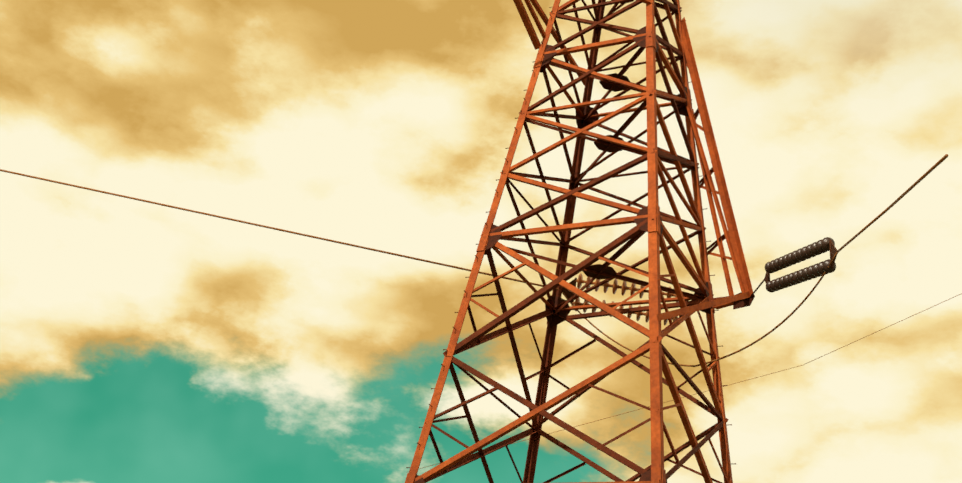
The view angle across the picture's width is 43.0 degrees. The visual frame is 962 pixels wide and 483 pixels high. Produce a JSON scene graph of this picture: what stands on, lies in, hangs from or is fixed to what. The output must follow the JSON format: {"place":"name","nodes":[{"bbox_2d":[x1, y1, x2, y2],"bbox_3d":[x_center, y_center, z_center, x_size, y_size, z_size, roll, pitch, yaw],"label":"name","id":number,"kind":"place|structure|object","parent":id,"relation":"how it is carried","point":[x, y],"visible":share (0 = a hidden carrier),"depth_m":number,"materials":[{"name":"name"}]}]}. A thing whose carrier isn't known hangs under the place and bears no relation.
{"place":"outdoors","nodes":[
{"label":"outdoors","id":0,"kind":"place"},
{"bbox_2d":[0,0,961,482],"label":"sky","id":1,"kind":"structure","parent":0,"point":[141,342],"materials":[{"name":"beige"}]},
{"label":"ground","id":2,"kind":"structure","parent":0,"visible":0},
{"bbox_2d":[405,0,754,482],"bbox_3d":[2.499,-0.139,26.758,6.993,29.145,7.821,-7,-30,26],"label":"transmission tower","id":3,"kind":"structure","parent":2,"relation":"on","point":[650,217],"depth_m":26.90,"materials":[{"name":"orange metal"}]},
{"bbox_2d":[0,154,961,471],"bbox_3d":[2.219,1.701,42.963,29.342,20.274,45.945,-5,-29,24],"label":"insulators and conductors","id":4,"kind":"object","parent":3,"relation":"attached to","point":[804,254],"visible":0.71,"depth_m":25.55,"materials":[{"name":"ceramic"}]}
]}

